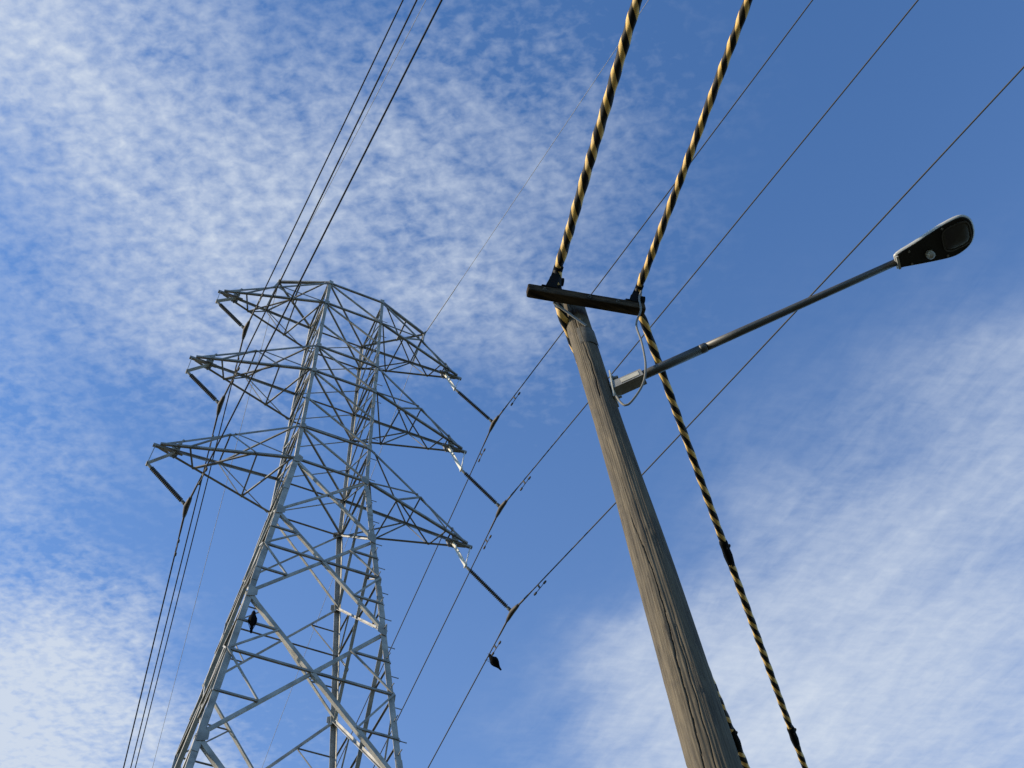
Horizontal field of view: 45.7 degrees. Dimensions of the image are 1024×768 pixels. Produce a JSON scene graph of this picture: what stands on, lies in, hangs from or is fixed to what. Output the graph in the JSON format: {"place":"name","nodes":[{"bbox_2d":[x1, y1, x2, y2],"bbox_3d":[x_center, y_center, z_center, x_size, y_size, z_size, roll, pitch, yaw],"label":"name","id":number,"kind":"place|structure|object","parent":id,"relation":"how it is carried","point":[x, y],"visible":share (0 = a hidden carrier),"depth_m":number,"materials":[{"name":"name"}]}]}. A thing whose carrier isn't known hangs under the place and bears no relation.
{"place":"outdoors","nodes":[
{"label":"outdoors","id":0,"kind":"place"},
{"bbox_2d":[0,0,1023,767],"label":"sky","id":1,"kind":"structure","parent":0,"point":[863,472],"materials":[{"name":"blue"}]},
{"label":"road","id":2,"kind":"structure","parent":0,"visible":0},
{"bbox_2d":[145,279,472,767],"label":"lattice tower","id":3,"kind":"structure","parent":2,"relation":"on","point":[218,669],"depth_m":31.44,"materials":[{"name":"metal"}]},
{"bbox_2d":[147,463,191,517],"bbox_3d":[-8.530,2.518,30.081,1.308,1.168,0.688,20,-59,-15],"label":"insulator string","id":4,"kind":"object","parent":3,"relation":"hanging from","point":[186,504],"visible":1,"depth_m":29.96,"materials":[{"name":"black ceramic"}]},
{"bbox_2d":[123,0,442,767],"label":"power line","id":5,"kind":"object","parent":4,"relation":"hanging from","point":[358,165],"visible":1,"depth_m":26.27,"materials":[{"name":"grey metal"}]},
{"bbox_2d":[187,371,224,414],"bbox_3d":[-8.538,0.130,33.695,1.220,1.063,0.688,20,-59,-15],"label":"insulator string","id":6,"kind":"object","parent":3,"relation":"hanging from","point":[208,393],"visible":1,"depth_m":33.57,"materials":[{"name":"black ceramic"}]},
{"bbox_2d":[130,0,417,767],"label":"power line","id":7,"kind":"object","parent":6,"relation":"hanging from","point":[232,380],"visible":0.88,"depth_m":31.57,"materials":[{"name":"grey metal"}]},
{"bbox_2d":[217,301,249,339],"bbox_3d":[-8.544,-2.072,37.027,1.151,1.042,0.688,20,-59,-15],"label":"insulator string","id":8,"kind":"object","parent":3,"relation":"hanging from","point":[234,318],"visible":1,"depth_m":36.90,"materials":[{"name":"black"}]},
{"bbox_2d":[135,0,403,767],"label":"power line","id":9,"kind":"object","parent":8,"relation":"hanging from","point":[261,296],"visible":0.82,"depth_m":36.11,"materials":[{"name":"grey metal"}]},
{"bbox_2d":[248,611,256,632],"bbox_3d":[-5.439,4.963,25.453,0.198,0.544,0.187,20,-59,-15],"label":"bird","id":10,"kind":"object","parent":3,"relation":"attached to","point":[252,620],"visible":1,"depth_m":25.39},
{"bbox_2d":[152,0,425,767],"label":"earth wire","id":11,"kind":"object","parent":3,"relation":"attached to","point":[261,348],"visible":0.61,"depth_m":40.71,"materials":[{"name":"grey metal"}]},
{"bbox_2d":[262,0,648,766],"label":"earth wire","id":12,"kind":"object","parent":3,"relation":"attached to","point":[428,328],"visible":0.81,"depth_m":40.16,"materials":[{"name":"grey metal"}]},
{"bbox_2d":[455,389,499,431],"bbox_3d":[-1.190,0.723,38.998,1.441,1.214,0.688,20,-59,-15],"label":"insulator string","id":13,"kind":"object","parent":3,"relation":"hanging from","point":[481,412],"visible":1,"depth_m":38.86,"materials":[{"name":"black ceramic"}]},
{"bbox_2d":[337,0,812,764],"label":"power line","id":14,"kind":"object","parent":13,"relation":"hanging from","point":[563,330],"visible":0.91,"depth_m":36.51,"materials":[{"name":"grey metal"}]},
{"bbox_2d":[461,470,507,516],"bbox_3d":[-0.886,3.096,35.658,1.350,1.242,0.688,20,-59,-15],"label":"insulator string","id":15,"kind":"object","parent":3,"relation":"hanging from","point":[490,497],"visible":1,"depth_m":35.53,"materials":[{"name":"black ceramic"}]},
{"bbox_2d":[373,0,918,767],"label":"power line","id":16,"kind":"object","parent":15,"relation":"hanging from","point":[639,340],"visible":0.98,"depth_m":30.74,"materials":[{"name":"grey metal"}]},
{"bbox_2d":[466,566,519,621],"bbox_3d":[-0.595,5.473,32.300,1.428,1.284,0.688,20,-59,-15],"label":"insulator string","id":17,"kind":"object","parent":3,"relation":"hanging from","point":[512,611],"visible":1,"depth_m":32.16,"materials":[{"name":"black ceramic"}]},
{"bbox_2d":[428,66,1023,767],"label":"power line","id":18,"kind":"object","parent":17,"relation":"hanging from","point":[726,384],"visible":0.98,"depth_m":26.55,"materials":[{"name":"grey metal"}]},
{"bbox_2d":[487,654,501,670],"bbox_3d":[-0.494,7.484,32.740,0.500,0.364,0.240,20,-59,-15],"label":"bird","id":19,"kind":"object","parent":18,"relation":"attached to","point":[494,661],"visible":1,"depth_m":32.70},
{"label":"ground","id":20,"kind":"structure","parent":0,"visible":0},
{"bbox_2d":[526,273,742,767],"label":"utility pole","id":21,"kind":"object","parent":20,"relation":"on","point":[703,730],"visible":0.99,"depth_m":8.65,"materials":[{"name":"brown wood"}]},
{"bbox_2d":[612,273,646,405],"bbox_3d":[1.097,-0.520,11.314,0.540,2.507,0.234,2,-56,-4],"label":"feed cable","id":22,"kind":"object","parent":21,"relation":"attached to","point":[644,378],"visible":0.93,"depth_m":10.64,"materials":[{"name":"grey plastic"}]},
{"bbox_2d":[551,0,749,767],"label":"striped cable","id":23,"kind":"object","parent":21,"relation":"attached to","point":[610,91],"visible":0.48,"depth_m":11.27,"materials":[{"name":"plastic"}]},
{"bbox_2d":[634,0,807,767],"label":"striped cable","id":24,"kind":"object","parent":21,"relation":"attached to","point":[742,15],"visible":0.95,"depth_m":12.10,"materials":[{"name":"plastic"}]},
{"bbox_2d":[609,215,974,406],"bbox_3d":[2.454,-0.568,10.542,3.377,0.773,0.367,-21,-58,12],"label":"street lamp","id":25,"kind":"object","parent":21,"relation":"attached to","point":[951,237],"visible":1,"depth_m":10.53,"materials":[{"name":"grey metal"}]}
]}

